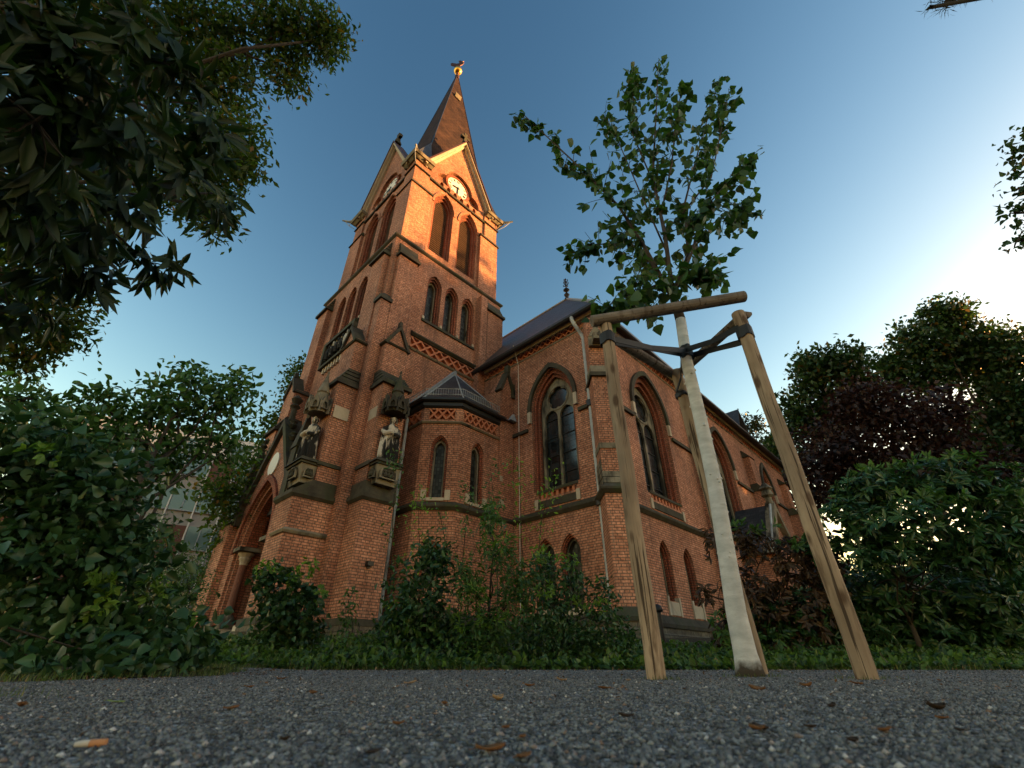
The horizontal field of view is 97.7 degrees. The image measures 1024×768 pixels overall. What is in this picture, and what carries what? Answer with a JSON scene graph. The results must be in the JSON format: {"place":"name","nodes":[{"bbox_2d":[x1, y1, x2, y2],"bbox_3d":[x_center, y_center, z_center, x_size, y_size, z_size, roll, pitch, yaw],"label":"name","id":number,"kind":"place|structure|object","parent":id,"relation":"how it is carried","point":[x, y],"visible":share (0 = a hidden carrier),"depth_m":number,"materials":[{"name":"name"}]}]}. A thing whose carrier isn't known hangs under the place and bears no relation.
{"place":"outdoors","nodes":[
{"label":"outdoors","id":0,"kind":"place"},
{"bbox_2d":[0,630,1023,697],"bbox_3d":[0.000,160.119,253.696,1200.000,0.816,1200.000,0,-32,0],"label":"ground","id":1,"kind":"structure","parent":0,"point":[694,640],"depth_m":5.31,"materials":[{"name":"plant"}]},
{"bbox_2d":[0,397,245,677],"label":"shrub","id":2,"kind":"object","parent":1,"relation":"on","point":[48,536],"visible":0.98,"depth_m":2.88,"materials":[{"name":"green plant"}]},
{"bbox_2d":[0,0,254,354],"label":"chestnut tree","id":3,"kind":"object","parent":1,"relation":"on","point":[41,152],"visible":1,"depth_m":1.51,"materials":[{"name":"green plant"}]},
{"bbox_2d":[0,416,257,630],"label":"office building","id":4,"kind":"structure","parent":1,"relation":"on","point":[188,532],"depth_m":29.61,"materials":[{"name":"grey"}]},
{"bbox_2d":[139,484,173,508],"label":"window","id":5,"kind":"structure","parent":4,"relation":"in","point":[165,499],"depth_m":29.35,"materials":[{"name":"grey glass"}]},
{"bbox_2d":[144,563,170,588],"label":"window","id":6,"kind":"structure","parent":4,"relation":"in","point":[148,563],"depth_m":27.42,"materials":[{"name":"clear glass"}]},
{"bbox_2d":[166,566,197,591],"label":"window","id":7,"kind":"structure","parent":4,"relation":"in","point":[179,566],"depth_m":28.01,"materials":[{"name":"grey glass"}]},
{"bbox_2d":[167,488,199,511],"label":"window","id":8,"kind":"structure","parent":4,"relation":"in","point":[177,501],"depth_m":29.79,"materials":[{"name":"grey glass"}]},
{"bbox_2d":[176,438,197,451],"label":"penthouse window","id":9,"kind":"structure","parent":4,"relation":"in","point":[190,438],"depth_m":33.36,"materials":[{"name":"grey glass"}]},
{"bbox_2d":[182,455,209,477],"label":"window","id":10,"kind":"structure","parent":4,"relation":"in","point":[207,467],"depth_m":31.09,"materials":[{"name":"grey glass"}]},
{"bbox_2d":[183,526,211,551],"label":"window","id":11,"kind":"structure","parent":4,"relation":"in","point":[192,536],"depth_m":29.23,"materials":[{"name":"grey glass"}]},
{"bbox_2d":[195,492,219,513],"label":"window","id":12,"kind":"structure","parent":4,"relation":"in","point":[199,510],"depth_m":30.28,"materials":[{"name":"grey glass"}]},
{"bbox_2d":[0,355,266,655],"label":"tree","id":13,"kind":"object","parent":1,"relation":"on","point":[152,407],"visible":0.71,"depth_m":4.95,"materials":[{"name":"green plant"}]},
{"bbox_2d":[123,499,232,624],"bbox_3d":[-5.122,2.745,6.373,1.357,2.205,1.795,-12,-34,18],"label":"shrub","id":14,"kind":"object","parent":1,"relation":"on","point":[190,578],"visible":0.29,"depth_m":6.58,"materials":[{"name":"green plant"}]},
{"bbox_2d":[0,0,362,391],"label":"ash tree","id":15,"kind":"object","parent":1,"relation":"on","point":[281,25],"visible":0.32,"depth_m":10.30,"materials":[{"name":"green plant"}]},
{"bbox_2d":[180,350,306,586],"bbox_3d":[-10.312,3.292,19.016,3.664,13.435,6.162,6,-33,-9],"label":"broadleaf tree","id":16,"kind":"object","parent":1,"relation":"on","point":[224,494],"visible":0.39,"depth_m":16.34,"materials":[{"name":"green plant"}]},
{"bbox_2d":[244,556,331,657],"bbox_3d":[-2.996,3.053,6.063,1.212,1.259,1.202,0,-32,0],"label":"shrub","id":17,"kind":"object","parent":1,"relation":"on","point":[286,620],"visible":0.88,"depth_m":5.92,"materials":[{"name":"green plant"}]},
{"bbox_2d":[336,585,358,655],"bbox_3d":[-2.251,3.229,6.027,0.305,0.960,0.437,0,-32,0],"label":"sapling","id":18,"kind":"object","parent":1,"relation":"on","point":[349,604],"visible":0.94,"depth_m":6.08,"materials":[{"name":"green plant"}]},
{"bbox_2d":[379,447,403,655],"bbox_3d":[-1.720,2.329,6.253,0.375,2.625,1.351,0,-32,0],"label":"climbing plant","id":19,"kind":"object","parent":1,"relation":"on","point":[382,524],"visible":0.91,"depth_m":6.40,"materials":[{"name":"green plant"}]},
{"bbox_2d":[399,484,435,596],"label":"climbing plant","id":20,"kind":"object","parent":1,"relation":"on","point":[422,508],"visible":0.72,"depth_m":6.60,"materials":[{"name":"green plant"}]},
{"bbox_2d":[371,527,483,664],"bbox_3d":[-1.026,2.712,5.704,1.496,1.620,1.262,0,-32,0],"label":"shrub","id":21,"kind":"object","parent":1,"relation":"on","point":[430,608],"visible":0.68,"depth_m":5.48,"materials":[{"name":"green plant"}]},
{"bbox_2d":[430,507,456,609],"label":"climbing plant","id":22,"kind":"object","parent":1,"relation":"on","point":[444,541],"visible":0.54,"depth_m":6.50,"materials":[{"name":"green plant"}]},
{"bbox_2d":[454,480,477,610],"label":"climbing plant","id":23,"kind":"object","parent":1,"relation":"on","point":[473,501],"visible":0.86,"depth_m":6.57,"materials":[{"name":"green plant"}]},
{"bbox_2d":[437,497,545,661],"bbox_3d":[-0.233,2.414,5.567,1.363,1.973,0.875,0,-32,0],"label":"tree of heaven","id":24,"kind":"object","parent":1,"relation":"on","point":[471,587],"visible":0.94,"depth_m":5.42,"materials":[{"name":"green plant"}]},
{"bbox_2d":[481,458,509,653],"bbox_3d":[-0.240,2.386,6.208,0.423,2.514,1.076,0,-32,0],"label":"climbing plant","id":25,"kind":"object","parent":1,"relation":"on","point":[493,506],"visible":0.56,"depth_m":6.50,"materials":[{"name":"green plant"}]},
{"bbox_2d":[193,60,818,637],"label":"church","id":26,"kind":"structure","parent":1,"relation":"on","point":[433,360],"depth_m":16.19,"materials":[{"name":"brick"}]},
{"bbox_2d":[294,416,320,460],"bbox_3d":[-6.458,1.763,14.335,0.693,1.570,0.520,-10,-34,16],"label":"stone statue","id":27,"kind":"object","parent":26,"relation":"on","point":[309,435],"visible":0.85,"depth_m":14.13,"materials":[{"name":"grey stone"}]},
{"bbox_2d":[332,299,345,337],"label":"lancet window","id":28,"kind":"structure","parent":26,"relation":"in","point":[343,305],"depth_m":21.86,"materials":[{"name":"glass"}]},
{"bbox_2d":[343,288,356,327],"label":"lancet window","id":29,"kind":"structure","parent":26,"relation":"in","point":[352,299],"depth_m":21.28,"materials":[{"name":"brick"}]},
{"bbox_2d":[354,278,367,317],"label":"lancet window","id":30,"kind":"structure","parent":26,"relation":"in","point":[363,289],"depth_m":20.69,"materials":[{"name":"brick"}]},
{"bbox_2d":[359,215,378,267],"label":"louvre window","id":31,"kind":"structure","parent":26,"relation":"in","point":[371,235],"depth_m":25.39,"materials":[{"name":"brick"}]},
{"bbox_2d":[377,197,395,249],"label":"louvre window","id":32,"kind":"structure","parent":26,"relation":"in","point":[386,226],"depth_m":24.37,"materials":[{"name":"brick"}]},
{"bbox_2d":[377,417,401,461],"bbox_3d":[-3.919,1.777,14.357,0.693,1.570,0.517,18,-36,-26],"label":"stone statue","id":33,"kind":"object","parent":26,"relation":"on","point":[391,435],"visible":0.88,"depth_m":14.18,"materials":[{"name":"grey stone"}]},
{"bbox_2d":[418,541,439,584],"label":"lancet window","id":34,"kind":"structure","parent":26,"relation":"in","point":[434,546],"depth_m":13.30,"materials":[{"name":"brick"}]},
{"bbox_2d":[424,278,440,325],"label":"lancet window","id":35,"kind":"structure","parent":26,"relation":"in","point":[430,295],"depth_m":20.64,"materials":[{"name":"glass"}]},
{"bbox_2d":[426,436,447,496],"bbox_3d":[-2.457,2.784,14.970,0.577,2.187,0.287,1,-32,-2],"label":"lancet window","id":36,"kind":"structure","parent":26,"relation":"in","point":[437,479],"depth_m":14.97,"materials":[{"name":"glass"}]},
{"bbox_2d":[427,196,451,260],"bbox_3d":[-3.959,-8.323,23.856,0.520,4.794,1.310,-27,-41,36],"label":"louvre window","id":37,"kind":"structure","parent":26,"relation":"in","point":[435,242],"depth_m":23.99,"materials":[{"name":"wood"}]},
{"bbox_2d":[442,289,456,335],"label":"lancet window","id":38,"kind":"structure","parent":26,"relation":"in","point":[449,304],"depth_m":21.27,"materials":[{"name":"glass"}]},
{"bbox_2d":[455,216,475,279],"bbox_3d":[-2.743,-7.650,24.920,0.520,4.794,1.310,-27,-41,36],"label":"louvre window","id":39,"kind":"structure","parent":26,"relation":"in","point":[463,241],"depth_m":25.08,"materials":[{"name":"wood"}]},
{"bbox_2d":[459,300,472,345],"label":"lancet window","id":40,"kind":"structure","parent":26,"relation":"in","point":[466,314],"depth_m":21.90,"materials":[{"name":"glass"}]},
{"bbox_2d":[469,444,482,504],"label":"lancet window","id":41,"kind":"structure","parent":26,"relation":"in","point":[475,475],"depth_m":15.60,"materials":[{"name":"glass"}]},
{"bbox_2d":[538,540,556,609],"bbox_3d":[1.203,5.936,13.986,0.737,2.047,0.299,-27,-41,36],"label":"lancet window","id":42,"kind":"structure","parent":26,"relation":"in","point":[550,548],"depth_m":14.31,"materials":[{"name":"glass"}]},
{"bbox_2d":[534,370,580,491],"bbox_3d":[1.701,1.524,16.367,1.994,4.745,0.386,-27,-41,36],"label":"gothic window","id":43,"kind":"structure","parent":26,"relation":"in","point":[559,444],"depth_m":16.43,"materials":[{"name":"glass"}]},
{"bbox_2d":[562,534,584,606],"bbox_3d":[1.922,5.564,13.399,0.737,2.047,0.299,-27,-41,36],"label":"lancet window","id":44,"kind":"structure","parent":26,"relation":"in","point":[574,546],"depth_m":13.73,"materials":[{"name":"glass"}]},
{"bbox_2d":[634,378,677,502],"bbox_3d":[5.216,2.044,17.422,0.411,5.195,2.551,-27,-41,36],"label":"gothic window","id":45,"kind":"structure","parent":26,"relation":"in","point":[652,466],"depth_m":17.72,"materials":[{"name":"glass"}]},
{"bbox_2d":[660,542,675,600],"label":"lancet window","id":46,"kind":"structure","parent":26,"relation":"in","point":[663,550],"depth_m":14.30,"materials":[{"name":"brick"}]},
{"bbox_2d":[684,550,697,605],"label":"lancet window","id":47,"kind":"structure","parent":26,"relation":"in","point":[688,563],"depth_m":15.34,"materials":[{"name":"brick"}]},
{"bbox_2d":[711,434,740,528],"bbox_3d":[10.078,4.736,21.677,0.411,5.195,2.551,-27,-41,36],"label":"gothic window","id":48,"kind":"structure","parent":26,"relation":"in","point":[735,503],"depth_m":22.37,"materials":[{"name":"glass"}]},
{"bbox_2d":[7,607,1023,669],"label":"ground cover","id":49,"kind":"object","parent":1,"relation":"on","point":[675,658],"visible":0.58,"depth_m":4.86,"materials":[{"name":"green plant"}]},
{"bbox_2d":[504,455,534,618],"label":"climbing plant","id":50,"kind":"object","parent":1,"relation":"on","point":[517,483],"visible":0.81,"depth_m":6.80,"materials":[{"name":"green plant"}]},
{"bbox_2d":[522,458,563,633],"bbox_3d":[0.496,2.443,6.414,0.444,2.566,1.243,9,-33,-14],"label":"climbing plant","id":51,"kind":"object","parent":1,"relation":"on","point":[549,493],"visible":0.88,"depth_m":6.69,"materials":[{"name":"green plant"}]},
{"bbox_2d":[510,544,642,667],"bbox_3d":[0.765,2.589,5.216,1.580,1.342,0.797,0,-32,0],"label":"shrub","id":52,"kind":"object","parent":1,"relation":"on","point":[559,609],"visible":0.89,"depth_m":5.13,"materials":[{"name":"green plant"}]},
{"bbox_2d":[655,604,665,641],"bbox_3d":[2.749,4.458,8.303,0.180,0.670,0.180,0,-32,0],"label":"bollard lamp","id":53,"kind":"object","parent":1,"relation":"on","point":[659,609],"visible":0.61,"depth_m":8.30,"materials":[{"name":"black metal"}]},
{"bbox_2d":[741,409,774,446],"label":"pine tree","id":54,"kind":"object","parent":1,"relation":"on","point":[756,425],"visible":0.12,"depth_m":51.60,"materials":[{"name":"green plant"}]},
{"bbox_2d":[694,515,854,656],"bbox_3d":[4.019,3.188,6.875,2.293,2.049,1.264,0,-32,0],"label":"bush","id":55,"kind":"object","parent":1,"relation":"on","point":[769,616],"visible":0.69,"depth_m":6.73,"materials":[{"name":"red plant"}]},
{"bbox_2d":[754,333,895,482],"bbox_3d":[26.545,7.054,34.354,12.250,23.930,8.360,-11,-34,17],"label":"park tree","id":56,"kind":"object","parent":1,"relation":"on","point":[817,374],"visible":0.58,"depth_m":37.20,"materials":[{"name":"green plant"}]},
{"bbox_2d":[777,366,1023,553],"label":"copper beech","id":57,"kind":"object","parent":1,"relation":"on","point":[848,448],"visible":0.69,"depth_m":32.04,"materials":[{"name":"purple plant"}]},
{"bbox_2d":[793,531,1023,637],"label":"hedge","id":58,"kind":"object","parent":1,"relation":"on","point":[1019,569],"visible":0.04,"depth_m":9.79,"materials":[{"name":"green plant"}]},
{"bbox_2d":[800,447,1023,653],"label":"rhododendron","id":59,"kind":"object","parent":1,"relation":"on","point":[902,606],"visible":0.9,"depth_m":6.50,"materials":[{"name":"green plant"}]},
{"bbox_2d":[869,287,1023,546],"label":"park tree","id":60,"kind":"object","parent":1,"relation":"on","point":[931,348],"visible":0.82,"depth_m":41.82,"materials":[{"name":"green plant"}]},
{"bbox_2d":[918,0,979,16],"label":"larch tree","id":61,"kind":"object","parent":1,"relation":"on","point":[946,4],"visible":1,"depth_m":3.17,"materials":[{"name":"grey plant"}]},
{"bbox_2d":[946,372,1023,531],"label":"park tree","id":62,"kind":"object","parent":1,"relation":"on","point":[999,432],"visible":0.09,"depth_m":39.15,"materials":[{"name":"green plant"}]},
{"bbox_2d":[952,314,1023,468],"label":"park tree","id":63,"kind":"object","parent":1,"relation":"on","point":[1011,355],"visible":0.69,"depth_m":39.56,"materials":[{"name":"green plant"}]},
{"bbox_2d":[992,125,1023,253],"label":"maple tree","id":64,"kind":"object","parent":1,"relation":"on","point":[1018,208],"visible":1,"depth_m":9.06,"materials":[{"name":"green plant"}]},
{"bbox_2d":[0,668,1023,767],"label":"asphalt path","id":65,"kind":"structure","parent":0,"point":[509,759],"depth_m":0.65,"materials":[{"name":"grey gravel"}]},
{"bbox_2d":[17,701,28,706],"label":"fallen leaf","id":66,"kind":"object","parent":65,"relation":"on","point":[22,703],"visible":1,"depth_m":0.72,"materials":[{"name":"brown plant"}]},
{"bbox_2d":[73,738,108,747],"bbox_3d":[-0.329,0.281,0.349,0.021,0.005,0.005,7,-33,-10],"label":"cigarette end","id":67,"kind":"object","parent":65,"relation":"on","point":[88,743],"visible":1,"depth_m":0.35,"materials":[{"name":"brown paper"}]},
{"bbox_2d":[103,699,124,702],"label":"fallen leaf","id":68,"kind":"object","parent":65,"relation":"on","point":[117,701],"visible":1,"depth_m":0.81,"materials":[{"name":"plant"}]},
{"bbox_2d":[221,704,239,708],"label":"fallen leaf","id":69,"kind":"object","parent":65,"relation":"on","point":[230,707],"visible":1,"depth_m":0.66,"materials":[{"name":"brown plant"}]},
{"bbox_2d":[279,735,289,739],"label":"fallen leaf","id":70,"kind":"object","parent":65,"relation":"on","point":[283,738],"visible":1,"depth_m":0.37,"materials":[{"name":"brown plant"}]},
{"bbox_2d":[365,747,384,752],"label":"fallen leaf","id":71,"kind":"object","parent":65,"relation":"on","point":[373,750],"visible":1,"depth_m":0.32,"materials":[{"name":"brown plant"}]},
{"bbox_2d":[392,720,406,724],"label":"fallen leaf","id":72,"kind":"object","parent":65,"relation":"on","point":[397,722],"visible":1,"depth_m":0.46,"materials":[{"name":"brown plant"}]},
{"bbox_2d":[469,742,505,750],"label":"fallen leaf","id":73,"kind":"object","parent":65,"relation":"on","point":[494,746],"visible":1,"depth_m":0.32,"materials":[{"name":"brown plant"}]},
{"bbox_2d":[489,693,503,699],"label":"fallen leaf","id":74,"kind":"object","parent":65,"relation":"on","point":[498,697],"visible":1,"depth_m":0.79,"materials":[{"name":"beige plant"}]},
{"bbox_2d":[0,667,1023,735],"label":"leaf litter","id":75,"kind":"object","parent":65,"relation":"on","point":[383,669],"visible":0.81,"depth_m":2.64,"materials":[{"name":"brown plant"}]},
{"bbox_2d":[513,751,531,757],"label":"fallen leaf","id":76,"kind":"object","parent":65,"relation":"on","point":[525,754],"visible":1,"depth_m":0.30,"materials":[{"name":"brown plant"}]},
{"bbox_2d":[618,712,637,716],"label":"fallen leaf","id":77,"kind":"object","parent":65,"relation":"on","point":[624,714],"visible":1,"depth_m":0.53,"materials":[{"name":"brown plant"}]},
{"bbox_2d":[509,54,765,676],"bbox_3d":[1.761,-1.784,4.940,3.608,8.460,1.432,0,-32,0],"label":"young tree","id":78,"kind":"object","parent":65,"relation":"on","point":[697,275],"visible":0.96,"depth_m":4.84,"materials":[{"name":"green plant"}]},
{"bbox_2d":[590,291,879,679],"bbox_3d":[1.249,0.637,3.324,1.286,2.640,1.107,0,-32,0],"label":"tree guard","id":79,"kind":"object","parent":65,"relation":"on","point":[850,629],"visible":0.86,"depth_m":2.92,"materials":[{"name":"brown wood"}]},
{"bbox_2d":[749,724,764,729],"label":"fallen leaf","id":80,"kind":"object","parent":65,"relation":"on","point":[755,727],"visible":1,"depth_m":0.42,"materials":[{"name":"brown plant"}]},
{"bbox_2d":[748,684,767,689],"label":"fallen leaf","id":81,"kind":"object","parent":65,"relation":"on","point":[754,687],"visible":1,"depth_m":1.10,"materials":[{"name":"brown plant"}]},
{"bbox_2d":[749,722,768,729],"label":"fallen leaf","id":82,"kind":"object","parent":65,"relation":"on","point":[765,728],"visible":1,"depth_m":0.42,"materials":[{"name":"brown plant"}]},
{"bbox_2d":[799,682,811,686],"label":"fallen leaf","id":83,"kind":"object","parent":65,"relation":"on","point":[806,684],"visible":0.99,"depth_m":1.32,"materials":[{"name":"brown plant"}]},
{"bbox_2d":[802,724,816,727],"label":"fallen leaf","id":84,"kind":"object","parent":65,"relation":"on","point":[813,725],"visible":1,"depth_m":0.43,"materials":[{"name":"brown plant"}]},
{"bbox_2d":[827,702,835,706],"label":"fallen leaf","id":85,"kind":"object","parent":65,"relation":"on","point":[831,704],"visible":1,"depth_m":0.65,"materials":[{"name":"brown plant"}]},
{"bbox_2d":[845,736,858,741],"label":"fallen leaf","id":86,"kind":"object","parent":65,"relation":"on","point":[853,738],"visible":1,"depth_m":0.35,"materials":[{"name":"brown plant"}]},
{"bbox_2d":[877,725,893,730],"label":"fallen leaf","id":87,"kind":"object","parent":65,"relation":"on","point":[888,727],"visible":1,"depth_m":0.41,"materials":[{"name":"brown plant"}]},
{"bbox_2d":[922,700,945,709],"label":"fallen leaf","id":88,"kind":"object","parent":65,"relation":"on","point":[939,706],"visible":1,"depth_m":0.60,"materials":[{"name":"brown plant"}]},
{"bbox_2d":[934,715,951,718],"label":"fallen leaf","id":89,"kind":"object","parent":65,"relation":"on","point":[941,717],"visible":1,"depth_m":0.50,"materials":[{"name":"brown plant"}]},
{"bbox_2d":[953,727,967,731],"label":"fallen leaf","id":90,"kind":"object","parent":65,"relation":"on","point":[959,729],"visible":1,"depth_m":0.41,"materials":[{"name":"brown plant"}]},
{"bbox_2d":[0,0,1023,570],"label":"sky","id":91,"kind":"structure","parent":0,"point":[876,123],"materials":[{"name":"blue"}]}
]}

